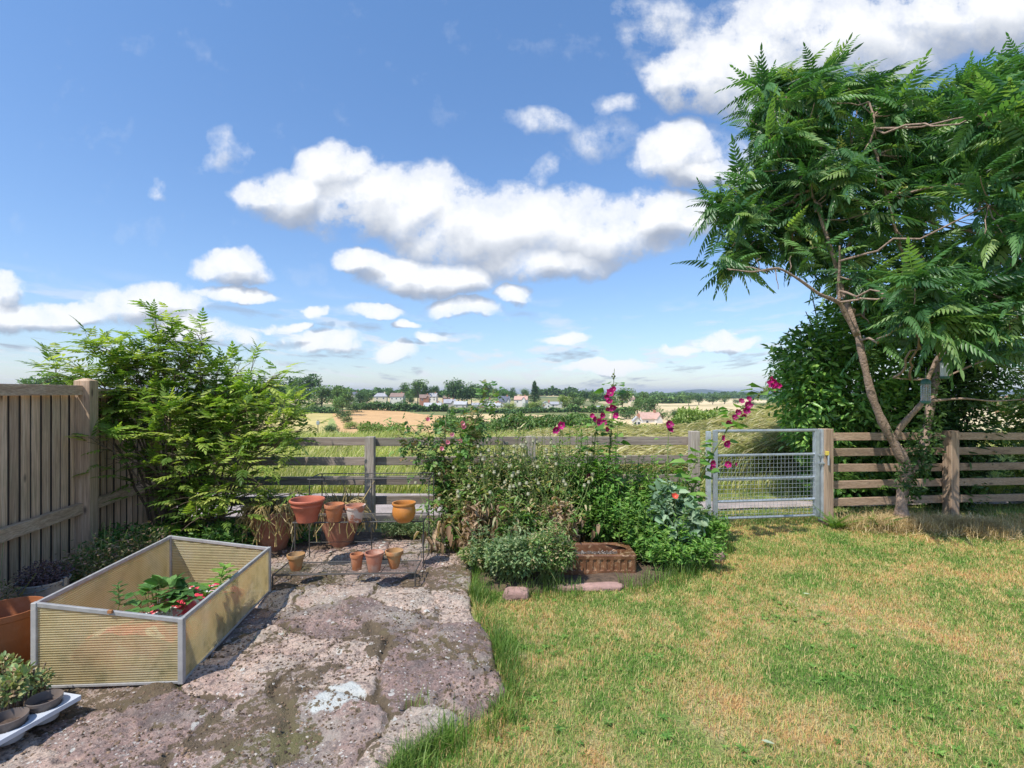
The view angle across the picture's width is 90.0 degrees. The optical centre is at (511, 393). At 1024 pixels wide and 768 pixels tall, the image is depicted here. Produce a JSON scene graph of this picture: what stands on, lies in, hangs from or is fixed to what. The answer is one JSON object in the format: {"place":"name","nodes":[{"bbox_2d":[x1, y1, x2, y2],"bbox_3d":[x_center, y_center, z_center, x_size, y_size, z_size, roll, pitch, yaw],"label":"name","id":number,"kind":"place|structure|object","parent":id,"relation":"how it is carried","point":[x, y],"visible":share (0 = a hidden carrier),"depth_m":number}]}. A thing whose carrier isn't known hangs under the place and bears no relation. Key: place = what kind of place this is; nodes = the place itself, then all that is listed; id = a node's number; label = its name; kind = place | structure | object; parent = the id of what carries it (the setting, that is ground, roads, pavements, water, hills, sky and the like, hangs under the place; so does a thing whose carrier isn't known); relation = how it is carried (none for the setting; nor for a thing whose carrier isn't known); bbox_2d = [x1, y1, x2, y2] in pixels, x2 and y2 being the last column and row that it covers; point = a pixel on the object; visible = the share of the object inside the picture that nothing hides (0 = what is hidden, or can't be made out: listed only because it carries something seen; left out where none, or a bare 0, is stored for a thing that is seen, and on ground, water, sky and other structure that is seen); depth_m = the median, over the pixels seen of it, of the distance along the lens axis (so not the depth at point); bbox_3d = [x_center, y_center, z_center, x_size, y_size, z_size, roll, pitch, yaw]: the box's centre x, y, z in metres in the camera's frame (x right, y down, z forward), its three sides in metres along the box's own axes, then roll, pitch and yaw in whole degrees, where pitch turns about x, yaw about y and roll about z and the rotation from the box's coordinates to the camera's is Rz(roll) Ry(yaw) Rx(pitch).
{"place":"outdoors","nodes":[
{"label":"outdoors","id":0,"kind":"place"},
{"bbox_2d":[0,675,28,711],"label":"succulent","id":1,"kind":"object","parent":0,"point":[7,698],"visible":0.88,"depth_m":2.34},
{"bbox_2d":[69,530,410,584],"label":"border soil","id":2,"kind":"structure","parent":0,"point":[325,545],"depth_m":5.30},
{"bbox_2d":[0,651,30,674],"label":"succulent","id":3,"kind":"object","parent":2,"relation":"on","point":[7,663],"visible":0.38,"depth_m":2.62},
{"bbox_2d":[0,661,42,707],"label":"succulent","id":4,"kind":"object","parent":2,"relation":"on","point":[23,669],"visible":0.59,"depth_m":2.42},
{"bbox_2d":[0,596,43,674],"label":"flower pot","id":5,"kind":"object","parent":2,"relation":"on","point":[15,625],"visible":0.48,"depth_m":2.76},
{"bbox_2d":[0,542,43,599],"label":"herb plant","id":6,"kind":"object","parent":2,"relation":"on","point":[10,594],"visible":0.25,"depth_m":3.31},
{"bbox_2d":[24,662,55,697],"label":"succulent","id":7,"kind":"object","parent":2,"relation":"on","point":[41,684],"visible":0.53,"depth_m":2.56},
{"bbox_2d":[55,521,137,583],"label":"herb plant","id":8,"kind":"object","parent":2,"relation":"on","point":[92,570],"visible":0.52,"depth_m":3.84},
{"bbox_2d":[106,521,176,560],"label":"herb plant","id":9,"kind":"object","parent":2,"relation":"on","point":[145,544],"visible":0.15,"depth_m":4.22},
{"bbox_2d":[21,299,334,539],"bbox_3d":[-3.197,0.373,5.077,2.931,2.618,1.696,0,0,0],"label":"lance leaf shrub","id":10,"kind":"object","parent":2,"relation":"on","point":[218,425],"visible":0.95,"depth_m":4.95},
{"bbox_2d":[56,513,320,580],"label":"green plants","id":11,"kind":"object","parent":2,"relation":"on","point":[224,536],"visible":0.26,"depth_m":4.72},
{"bbox_2d":[246,505,295,551],"bbox_3d":[-2.375,1.350,5.088,0.489,0.400,0.489,0,0,0],"label":"flower pot","id":12,"kind":"object","parent":2,"relation":"on","point":[266,541],"visible":0.46,"depth_m":4.93},
{"bbox_2d":[233,487,313,546],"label":"dead plant","id":13,"kind":"object","parent":12,"relation":"in","point":[278,508],"visible":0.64,"depth_m":4.90},
{"bbox_2d":[0,538,504,767],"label":"patio","id":14,"kind":"structure","parent":0,"point":[389,710],"depth_m":2.67},
{"bbox_2d":[0,692,80,746],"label":"carry tray","id":15,"kind":"object","parent":14,"relation":"on","point":[33,720],"visible":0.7,"depth_m":2.32},
{"bbox_2d":[0,707,29,733],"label":"round pot","id":16,"kind":"object","parent":15,"relation":"in","point":[12,719],"visible":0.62,"depth_m":2.29},
{"bbox_2d":[24,689,63,713],"bbox_3d":[-2.195,1.470,2.403,0.138,0.089,0.138,0,0,0],"label":"round pot","id":17,"kind":"object","parent":15,"relation":"in","point":[43,701],"visible":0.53,"depth_m":2.41},
{"bbox_2d":[14,572,71,596],"bbox_3d":[-3.220,1.397,3.520,0.304,0.265,0.292,0,0,0],"label":"bucket","id":18,"kind":"object","parent":14,"relation":"on","point":[52,588],"visible":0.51,"depth_m":3.43},
{"bbox_2d":[9,557,77,593],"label":"heather","id":19,"kind":"object","parent":18,"relation":"in","point":[45,575],"visible":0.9,"depth_m":3.50},
{"bbox_2d":[31,535,270,687],"bbox_3d":[-2.189,1.317,3.325,0.892,0.451,1.327,0,0,0],"label":"cold frame","id":20,"kind":"object","parent":14,"relation":"on","point":[85,632],"visible":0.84,"depth_m":2.78},
{"bbox_2d":[0,538,499,767],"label":"soil crumbs","id":21,"kind":"object","parent":14,"relation":"on","point":[196,720],"visible":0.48,"depth_m":2.71},
{"bbox_2d":[22,540,497,767],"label":"pebbles","id":22,"kind":"object","parent":14,"relation":"on","point":[280,706],"visible":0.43,"depth_m":2.70},
{"bbox_2d":[156,533,478,743],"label":"patio weeds","id":23,"kind":"object","parent":14,"relation":"on","point":[450,726],"visible":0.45,"depth_m":2.40},
{"bbox_2d":[272,472,433,587],"bbox_3d":[-1.360,1.180,4.648,1.173,0.740,1.187,0,0,0],"label":"plant stand","id":24,"kind":"object","parent":14,"relation":"on","point":[369,517],"visible":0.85,"depth_m":4.55},
{"bbox_2d":[286,551,304,571],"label":"flower pot","id":25,"kind":"object","parent":24,"relation":"on","point":[295,559],"visible":1,"depth_m":4.13},
{"bbox_2d":[289,495,324,523],"bbox_3d":[-1.818,1.036,4.544,0.304,0.200,0.305,0,0,0],"label":"flower pot","id":26,"kind":"object","parent":24,"relation":"on","point":[306,509],"visible":1,"depth_m":4.46},
{"bbox_2d":[324,502,344,522],"bbox_3d":[-1.577,1.058,4.544,0.176,0.155,0.175,0,0,0],"label":"flower pot","id":27,"kind":"object","parent":24,"relation":"on","point":[334,511],"visible":1,"depth_m":4.49},
{"bbox_2d":[319,502,358,547],"bbox_3d":[-1.755,1.350,5.236,0.447,0.400,0.447,0,0,0],"label":"flower pot","id":28,"kind":"object","parent":24,"relation":"on","point":[335,538],"visible":0.34,"depth_m":5.10},
{"bbox_2d":[304,478,376,541],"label":"dead plant","id":29,"kind":"object","parent":28,"relation":"in","point":[356,499],"visible":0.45,"depth_m":5.20},
{"bbox_2d":[345,503,365,522],"bbox_3d":[-1.385,1.061,4.526,0.178,0.150,0.177,0,0,0],"label":"flower pot","id":30,"kind":"object","parent":24,"relation":"on","point":[355,512],"visible":1,"depth_m":4.47},
{"bbox_2d":[350,552,363,570],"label":"flower pot","id":31,"kind":"object","parent":24,"relation":"on","point":[356,560],"visible":1,"depth_m":4.15},
{"bbox_2d":[364,549,383,572],"bbox_3d":[-1.116,1.364,4.150,0.155,0.152,0.155,0,0,0],"label":"flower pot","id":32,"kind":"object","parent":24,"relation":"on","point":[374,557],"visible":1,"depth_m":4.11},
{"bbox_2d":[385,548,402,568],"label":"flower pot","id":33,"kind":"object","parent":24,"relation":"on","point":[393,555],"visible":1,"depth_m":4.18},
{"bbox_2d":[392,500,415,522],"bbox_3d":[-0.955,1.050,4.526,0.210,0.172,0.210,0,0,0],"label":"flower pot","id":34,"kind":"object","parent":24,"relation":"on","point":[403,511],"visible":1,"depth_m":4.45},
{"bbox_2d":[0,0,1023,393],"label":"sky","id":35,"kind":"structure","parent":0,"point":[384,194]},
{"bbox_2d":[166,389,1023,492],"bbox_3d":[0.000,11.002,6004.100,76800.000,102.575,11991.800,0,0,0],"label":"fields","id":36,"kind":"structure","parent":0,"point":[381,416],"depth_m":274.81},
{"bbox_2d":[17,374,64,384],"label":"tree","id":37,"kind":"object","parent":36,"relation":"on","point":[41,381],"visible":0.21,"depth_m":238.63},
{"bbox_2d":[297,373,322,407],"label":"tree","id":38,"kind":"object","parent":36,"relation":"on","point":[311,381],"visible":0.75,"depth_m":354.38},
{"bbox_2d":[306,385,336,406],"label":"tree","id":39,"kind":"object","parent":36,"relation":"on","point":[323,393],"visible":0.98,"depth_m":298.25},
{"bbox_2d":[330,388,357,410],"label":"tree","id":40,"kind":"object","parent":36,"relation":"on","point":[341,402],"visible":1,"depth_m":269.66},
{"bbox_2d":[357,421,405,433],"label":"field hedge","id":41,"kind":"object","parent":36,"relation":"on","point":[367,426],"visible":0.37,"depth_m":37.15},
{"bbox_2d":[353,400,448,411],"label":"field hedge","id":42,"kind":"object","parent":36,"relation":"on","point":[389,406],"visible":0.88,"depth_m":319.14},
{"bbox_2d":[406,379,428,402],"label":"tree","id":43,"kind":"object","parent":36,"relation":"on","point":[418,385],"visible":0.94,"depth_m":428.00},
{"bbox_2d":[331,386,513,397],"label":"distant wood","id":44,"kind":"object","parent":36,"relation":"on","point":[375,391],"visible":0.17,"depth_m":570.53},
{"bbox_2d":[441,377,467,400],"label":"tree","id":45,"kind":"object","parent":36,"relation":"on","point":[450,386],"visible":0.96,"depth_m":397.34},
{"bbox_2d":[447,406,568,413],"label":"field hedge","id":46,"kind":"object","parent":36,"relation":"on","point":[538,409],"visible":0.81,"depth_m":297.40},
{"bbox_2d":[434,410,609,433],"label":"field hedge","id":47,"kind":"object","parent":36,"relation":"on","point":[517,419],"visible":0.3,"depth_m":32.76},
{"bbox_2d":[537,386,613,400],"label":"distant wood","id":48,"kind":"object","parent":36,"relation":"on","point":[552,390],"visible":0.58,"depth_m":705.61},
{"bbox_2d":[170,427,1023,493],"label":"meadow grass","id":49,"kind":"structure","parent":36,"relation":"on","point":[386,450],"depth_m":9.12},
{"bbox_2d":[567,403,636,413],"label":"field hedge","id":50,"kind":"object","parent":36,"relation":"on","point":[592,408],"visible":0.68,"depth_m":301.33},
{"bbox_2d":[607,388,636,406],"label":"tree","id":51,"kind":"object","parent":36,"relation":"on","point":[626,395],"visible":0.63,"depth_m":337.84},
{"bbox_2d":[637,397,660,411],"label":"tree","id":52,"kind":"object","parent":36,"relation":"on","point":[650,404],"visible":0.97,"depth_m":269.46},
{"bbox_2d":[486,403,812,486],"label":"tall grass","id":53,"kind":"structure","parent":36,"relation":"on","point":[745,467],"depth_m":8.55},
{"bbox_2d":[504,393,895,473],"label":"grass seedheads","id":54,"kind":"object","parent":53,"relation":"attached to","point":[678,429],"depth_m":9.95},
{"bbox_2d":[636,410,662,422],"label":"house","id":55,"kind":"structure","parent":36,"relation":"on","point":[654,416],"depth_m":212.01},
{"bbox_2d":[636,393,687,403],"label":"distant wood","id":56,"kind":"object","parent":36,"relation":"on","point":[664,399],"visible":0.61,"depth_m":646.01},
{"bbox_2d":[610,406,761,429],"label":"field hedge","id":57,"kind":"object","parent":36,"relation":"on","point":[680,416],"visible":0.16,"depth_m":28.83},
{"bbox_2d":[634,391,779,398],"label":"distant wood","id":58,"kind":"object","parent":36,"relation":"on","point":[738,395],"visible":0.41,"depth_m":1130.41},
{"bbox_2d":[177,493,1023,525],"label":"lane","id":59,"kind":"structure","parent":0,"point":[384,508],"depth_m":7.15},
{"bbox_2d":[192,493,1023,767],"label":"ground","id":60,"kind":"structure","parent":0,"point":[716,741],"depth_m":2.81},
{"bbox_2d":[0,378,165,598],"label":"board fence","id":61,"kind":"object","parent":60,"relation":"on","point":[51,506],"visible":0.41,"depth_m":4.20},
{"bbox_2d":[164,431,699,531],"bbox_3d":[-0.920,1.025,5.933,6.228,1.250,0.374,0,0,0],"label":"rail fence","id":62,"kind":"object","parent":60,"relation":"on","point":[370,460],"visible":0.25,"depth_m":5.95},
{"bbox_2d":[413,481,465,554],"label":"plant","id":63,"kind":"object","parent":60,"relation":"on","point":[450,537],"visible":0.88,"depth_m":4.99},
{"bbox_2d":[438,443,489,539],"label":"seeding poppy","id":64,"kind":"object","parent":60,"relation":"on","point":[459,524],"visible":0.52,"depth_m":5.10},
{"bbox_2d":[452,500,495,549],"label":"withered plant","id":65,"kind":"object","parent":60,"relation":"on","point":[474,512],"visible":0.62,"depth_m":4.71},
{"bbox_2d":[445,436,511,531],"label":"herb","id":66,"kind":"object","parent":60,"relation":"on","point":[476,477],"visible":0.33,"depth_m":5.09},
{"bbox_2d":[375,540,601,767],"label":"edge grass","id":67,"kind":"structure","parent":60,"relation":"on","point":[499,648],"depth_m":2.50},
{"bbox_2d":[487,471,536,543],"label":"seeding poppy","id":68,"kind":"object","parent":60,"relation":"on","point":[515,518],"visible":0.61,"depth_m":4.69},
{"bbox_2d":[480,424,548,512],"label":"herb","id":69,"kind":"object","parent":60,"relation":"on","point":[516,475],"visible":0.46,"depth_m":5.08},
{"bbox_2d":[503,587,528,600],"bbox_3d":[0.028,1.560,3.977,0.211,0.094,0.123,0,0,0],"label":"stone","id":70,"kind":"object","parent":60,"relation":"on","point":[512,593],"visible":0.89,"depth_m":3.93},
{"bbox_2d":[416,533,710,593],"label":"flower bed soil","id":71,"kind":"structure","parent":60,"relation":"on","point":[604,577],"depth_m":4.30},
{"bbox_2d":[373,514,461,538],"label":"herb","id":72,"kind":"object","parent":71,"relation":"on","point":[411,528],"visible":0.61,"depth_m":5.44},
{"bbox_2d":[383,379,509,535],"bbox_3d":[-0.698,0.714,5.358,1.360,1.735,0.907,0,0,0],"label":"rose bush","id":73,"kind":"object","parent":71,"relation":"on","point":[467,436],"visible":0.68,"depth_m":5.34},
{"bbox_2d":[457,536,496,569],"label":"herb","id":74,"kind":"object","parent":71,"relation":"on","point":[464,553],"visible":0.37,"depth_m":4.50},
{"bbox_2d":[456,445,514,543],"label":"seeding poppy","id":75,"kind":"object","parent":71,"relation":"on","point":[488,510],"visible":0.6,"depth_m":4.85},
{"bbox_2d":[483,499,520,543],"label":"withered plant","id":76,"kind":"object","parent":71,"relation":"on","point":[497,509],"visible":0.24,"depth_m":4.86},
{"bbox_2d":[466,516,556,583],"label":"herb","id":77,"kind":"object","parent":71,"relation":"on","point":[508,555],"visible":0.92,"depth_m":4.16},
{"bbox_2d":[490,493,554,541],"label":"herb","id":78,"kind":"object","parent":71,"relation":"on","point":[525,521],"visible":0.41,"depth_m":4.74},
{"bbox_2d":[512,443,580,527],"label":"seeding poppy","id":79,"kind":"object","parent":71,"relation":"on","point":[528,478],"visible":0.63,"depth_m":4.99},
{"bbox_2d":[514,429,583,530],"bbox_3d":[0.364,0.965,5.346,0.742,1.175,0.797,0,0,0],"label":"herb","id":80,"kind":"object","parent":71,"relation":"on","point":[548,467],"visible":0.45,"depth_m":5.18},
{"bbox_2d":[525,513,578,587],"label":"herb","id":81,"kind":"object","parent":71,"relation":"on","point":[555,567],"visible":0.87,"depth_m":4.14},
{"bbox_2d":[539,496,583,543],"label":"withered plant","id":82,"kind":"object","parent":71,"relation":"on","point":[561,516],"visible":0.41,"depth_m":4.80},
{"bbox_2d":[525,480,599,544],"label":"seeding poppy","id":83,"kind":"object","parent":71,"relation":"on","point":[574,531],"visible":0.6,"depth_m":4.80},
{"bbox_2d":[545,421,580,510],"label":"hollyhock","id":84,"kind":"object","parent":71,"relation":"on","point":[556,430],"visible":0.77,"depth_m":5.18},
{"bbox_2d":[536,440,596,541],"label":"seeding poppy","id":85,"kind":"object","parent":71,"relation":"on","point":[576,446],"visible":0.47,"depth_m":5.19},
{"bbox_2d":[552,582,623,591],"bbox_3d":[0.608,1.580,4.188,0.628,0.062,0.145,0,0,0],"label":"stone","id":86,"kind":"object","parent":71,"relation":"on","point":[597,586],"visible":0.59,"depth_m":4.13},
{"bbox_2d":[555,413,623,541],"bbox_3d":[0.790,0.877,5.353,0.747,1.349,0.604,0,0,0],"label":"herb","id":87,"kind":"object","parent":71,"relation":"on","point":[588,468],"visible":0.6,"depth_m":5.22},
{"bbox_2d":[576,412,615,532],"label":"hollyhock","id":88,"kind":"object","parent":71,"relation":"on","point":[600,424],"visible":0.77,"depth_m":5.23},
{"bbox_2d":[559,542,636,574],"bbox_3d":[0.824,1.222,4.378,1.054,0.716,0.809,0,0,0],"label":"sink trough","id":89,"kind":"object","parent":71,"relation":"on","point":[603,557],"visible":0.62,"depth_m":4.41},
{"bbox_2d":[460,532,735,600],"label":"bed edge grass","id":90,"kind":"structure","parent":71,"relation":"on","point":[577,589],"depth_m":4.19},
{"bbox_2d":[573,453,626,541],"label":"seeding poppy","id":91,"kind":"object","parent":71,"relation":"on","point":[583,536],"visible":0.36,"depth_m":5.21},
{"bbox_2d":[579,369,630,525],"bbox_3d":[0.960,0.612,5.379,0.548,1.742,0.447,0,0,0],"label":"hollyhock","id":92,"kind":"object","parent":71,"relation":"on","point":[609,393],"visible":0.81,"depth_m":5.29},
{"bbox_2d":[569,480,643,541],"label":"herb","id":93,"kind":"object","parent":71,"relation":"on","point":[605,534],"visible":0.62,"depth_m":5.09},
{"bbox_2d":[576,452,656,517],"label":"herb","id":94,"kind":"object","parent":71,"relation":"on","point":[627,478],"visible":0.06,"depth_m":5.54},
{"bbox_2d":[608,495,696,560],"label":"herb","id":95,"kind":"object","parent":71,"relation":"on","point":[639,530],"visible":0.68,"depth_m":4.75},
{"bbox_2d":[630,454,706,514],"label":"herb","id":96,"kind":"object","parent":71,"relation":"on","point":[648,492],"visible":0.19,"depth_m":5.46},
{"bbox_2d":[644,478,710,562],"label":"glaucous poppy","id":97,"kind":"object","parent":71,"relation":"on","point":[663,505],"visible":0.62,"depth_m":4.87},
{"bbox_2d":[630,528,727,568],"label":"herb","id":98,"kind":"object","parent":71,"relation":"on","point":[706,550],"visible":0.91,"depth_m":4.57},
{"bbox_2d":[668,447,715,500],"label":"hollyhock","id":99,"kind":"object","parent":71,"relation":"on","point":[685,476],"visible":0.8,"depth_m":5.20},
{"bbox_2d":[695,505,731,546],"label":"herb","id":100,"kind":"object","parent":71,"relation":"on","point":[715,524],"visible":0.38,"depth_m":5.18},
{"bbox_2d":[674,376,781,501],"bbox_3d":[2.174,0.633,5.314,1.153,1.621,0.427,0,0,0],"label":"hollyhock","id":101,"kind":"object","parent":71,"relation":"on","point":[772,383],"visible":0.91,"depth_m":5.24},
{"bbox_2d":[195,489,1023,530],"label":"verge grass","id":102,"kind":"structure","parent":60,"relation":"on","point":[752,493],"depth_m":6.98},
{"bbox_2d":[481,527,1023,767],"bbox_3d":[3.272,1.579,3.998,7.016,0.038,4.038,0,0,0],"label":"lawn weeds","id":103,"kind":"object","parent":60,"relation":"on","point":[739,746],"visible":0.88,"depth_m":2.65},
{"bbox_2d":[809,505,867,528],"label":"fern","id":104,"kind":"object","parent":60,"relation":"on","point":[834,524],"visible":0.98,"depth_m":6.02},
{"bbox_2d":[670,32,1023,522],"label":"leaning tree","id":105,"kind":"object","parent":60,"relation":"on","point":[904,150],"visible":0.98,"depth_m":6.02},
{"bbox_2d":[920,379,930,403],"bbox_3d":[4.484,-0.082,5.550,0.097,0.390,0.097,0,0,0],"label":"bird feeder","id":106,"kind":"object","parent":105,"relation":"hanging from","point":[924,393],"visible":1,"depth_m":5.53},
{"bbox_2d":[761,275,958,505],"bbox_3d":[5.138,0.085,7.538,2.837,4.055,1.930,0,0,0],"label":"evergreen bush","id":107,"kind":"object","parent":60,"relation":"on","point":[819,395],"visible":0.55,"depth_m":7.30},
{"bbox_2d":[818,428,1023,524],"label":"rail fence","id":108,"kind":"object","parent":60,"relation":"on","point":[950,481],"visible":0.67,"depth_m":6.51},
{"bbox_2d":[706,429,829,520],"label":"metal gate","id":109,"kind":"structure","parent":108,"relation":"attached to","point":[818,454],"depth_m":6.14},
{"bbox_2d":[832,507,1023,540],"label":"straw heap","id":110,"kind":"object","parent":60,"relation":"on","point":[938,517],"visible":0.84,"depth_m":5.87},
{"bbox_2d":[814,512,1023,541],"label":"straw strands","id":111,"kind":"object","parent":110,"relation":"on","point":[964,520],"visible":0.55,"depth_m":5.75},
{"bbox_2d":[892,342,1011,513],"bbox_3d":[6.226,0.402,7.213,1.656,2.828,1.358,0,0,0],"label":"shrub","id":112,"kind":"object","parent":60,"relation":"on","point":[968,386],"visible":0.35,"depth_m":6.96},
{"bbox_2d":[979,379,1023,504],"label":"roadside bush","id":113,"kind":"object","parent":60,"relation":"on","point":[1017,415],"visible":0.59,"depth_m":7.87},
{"bbox_3d":[-2.260,1.514,3.300,0.489,0.206,1.172,0,0,0],"label":"crate soil bed","id":114,"kind":"object","parent":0,"visible":0},
{"bbox_2d":[123,572,210,613],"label":"strawberry plant","id":115,"kind":"object","parent":114,"relation":"in","point":[180,591],"visible":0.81,"depth_m":3.05},
{"bbox_2d":[144,583,218,616],"bbox_3d":[-2.080,1.408,3.250,0.422,0.262,0.807,0,0,0],"label":"compost bag","id":116,"kind":"object","parent":114,"relation":"on","point":[177,611],"visible":0.06,"depth_m":3.12},
{"bbox_2d":[206,563,238,592],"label":"seedling","id":117,"kind":"object","parent":114,"relation":"on","point":[221,572],"visible":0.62,"depth_m":3.32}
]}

